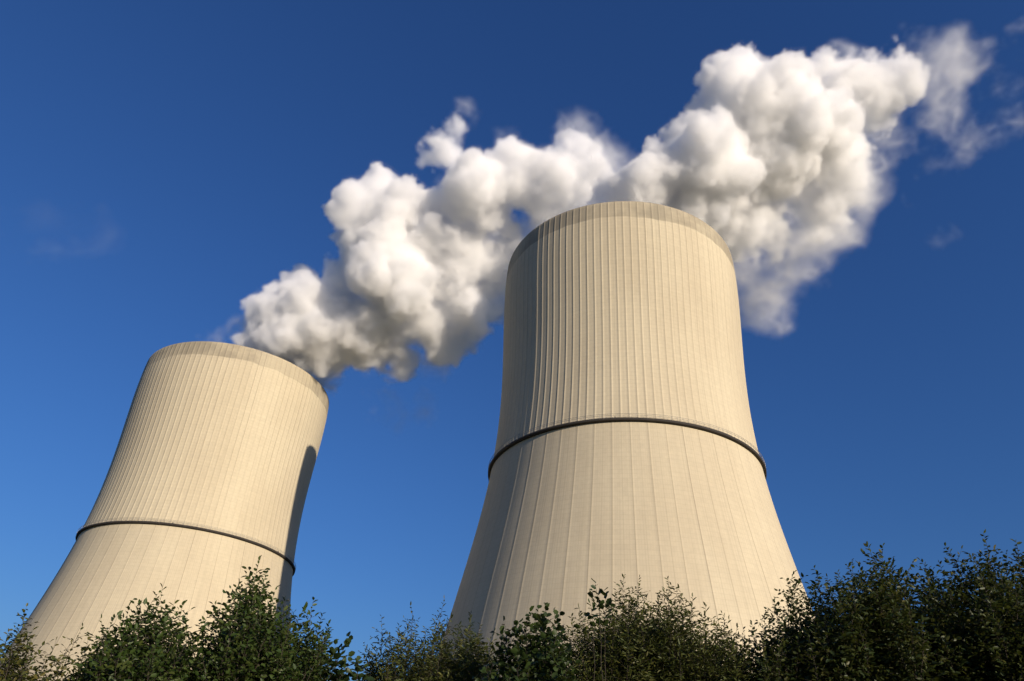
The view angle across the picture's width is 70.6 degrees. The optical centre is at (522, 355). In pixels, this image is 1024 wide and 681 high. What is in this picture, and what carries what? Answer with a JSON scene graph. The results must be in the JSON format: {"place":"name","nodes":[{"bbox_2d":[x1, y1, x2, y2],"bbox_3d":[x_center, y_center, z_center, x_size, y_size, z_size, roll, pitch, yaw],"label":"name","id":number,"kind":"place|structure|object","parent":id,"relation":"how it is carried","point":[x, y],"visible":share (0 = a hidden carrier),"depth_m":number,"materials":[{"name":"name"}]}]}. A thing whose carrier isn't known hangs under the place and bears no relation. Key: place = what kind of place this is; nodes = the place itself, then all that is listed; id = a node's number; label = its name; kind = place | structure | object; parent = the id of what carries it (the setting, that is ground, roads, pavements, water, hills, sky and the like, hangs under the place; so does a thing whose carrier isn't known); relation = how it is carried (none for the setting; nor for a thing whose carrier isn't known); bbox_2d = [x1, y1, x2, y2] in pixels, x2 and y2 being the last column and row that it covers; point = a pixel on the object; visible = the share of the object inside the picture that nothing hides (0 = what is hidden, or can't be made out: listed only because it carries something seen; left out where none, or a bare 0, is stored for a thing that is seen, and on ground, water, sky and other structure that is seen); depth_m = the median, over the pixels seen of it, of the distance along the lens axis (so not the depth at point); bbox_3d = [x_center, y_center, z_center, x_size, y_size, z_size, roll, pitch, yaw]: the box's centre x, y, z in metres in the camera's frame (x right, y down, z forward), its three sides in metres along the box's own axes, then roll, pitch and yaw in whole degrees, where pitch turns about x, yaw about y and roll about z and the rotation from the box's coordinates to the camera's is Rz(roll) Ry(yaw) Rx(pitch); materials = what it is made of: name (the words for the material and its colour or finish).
{"place":"outdoors","nodes":[
{"label":"outdoors","id":0,"kind":"place"},
{"bbox_2d":[0,341,328,680],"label":"cooling tower","id":1,"kind":"structure","parent":0,"point":[200,501],"depth_m":284.71,"materials":[{"name":"concrete"}]},
{"bbox_2d":[0,0,1023,680],"label":"sky","id":2,"kind":"structure","parent":0,"point":[344,192],"materials":[{"name":"blue"}]},
{"bbox_2d":[438,201,814,677],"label":"cooling tower","id":3,"kind":"structure","parent":0,"point":[626,444],"depth_m":196.66,"materials":[{"name":"concrete"}]},
{"bbox_3d":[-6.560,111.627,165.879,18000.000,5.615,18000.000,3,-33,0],"label":"ground","id":4,"kind":"structure","parent":0,"visible":0},
{"bbox_2d":[0,603,53,680],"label":"sapling","id":5,"kind":"object","parent":4,"relation":"on","point":[13,662],"visible":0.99,"depth_m":8.91,"materials":[{"name":"green plant"}]},
{"bbox_2d":[10,623,105,680],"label":"shrub","id":6,"kind":"object","parent":4,"relation":"on","point":[57,673],"visible":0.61,"depth_m":8.63,"materials":[{"name":"green plant"}]},
{"bbox_2d":[62,583,212,680],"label":"bush","id":7,"kind":"object","parent":4,"relation":"on","point":[145,654],"visible":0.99,"depth_m":8.46,"materials":[{"name":"green plant"}]},
{"bbox_2d":[179,555,338,680],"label":"bush","id":8,"kind":"object","parent":4,"relation":"on","point":[250,648],"visible":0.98,"depth_m":8.77,"materials":[{"name":"green plant"}]},
{"bbox_2d":[317,632,374,680],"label":"sapling","id":9,"kind":"object","parent":4,"relation":"on","point":[340,675],"visible":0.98,"depth_m":8.66,"materials":[{"name":"green plant"}]},
{"bbox_2d":[357,597,500,680],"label":"shrub","id":10,"kind":"object","parent":4,"relation":"on","point":[465,666],"visible":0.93,"depth_m":10.33,"materials":[{"name":"green plant"}]},
{"bbox_2d":[472,602,582,680],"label":"bush","id":11,"kind":"object","parent":4,"relation":"on","point":[550,661],"visible":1,"depth_m":8.85,"materials":[{"name":"green plant"}]},
{"bbox_2d":[574,578,614,680],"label":"sapling","id":12,"kind":"object","parent":4,"relation":"on","point":[600,605],"visible":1,"depth_m":9.26,"materials":[{"name":"green plant"}]},
{"bbox_2d":[562,574,759,680],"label":"shrub","id":13,"kind":"object","parent":4,"relation":"on","point":[644,650],"visible":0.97,"depth_m":9.49,"materials":[{"name":"green plant"}]},
{"bbox_2d":[727,570,830,680],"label":"shrub","id":14,"kind":"object","parent":4,"relation":"on","point":[771,664],"visible":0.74,"depth_m":9.56,"materials":[{"name":"green plant"}]},
{"bbox_2d":[788,541,952,680],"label":"shrub","id":15,"kind":"object","parent":4,"relation":"on","point":[862,639],"visible":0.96,"depth_m":9.03,"materials":[{"name":"green plant"}]},
{"bbox_2d":[909,529,1023,680],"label":"shrub","id":16,"kind":"object","parent":4,"relation":"on","point":[983,638],"visible":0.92,"depth_m":8.97,"materials":[{"name":"green plant"}]}
]}

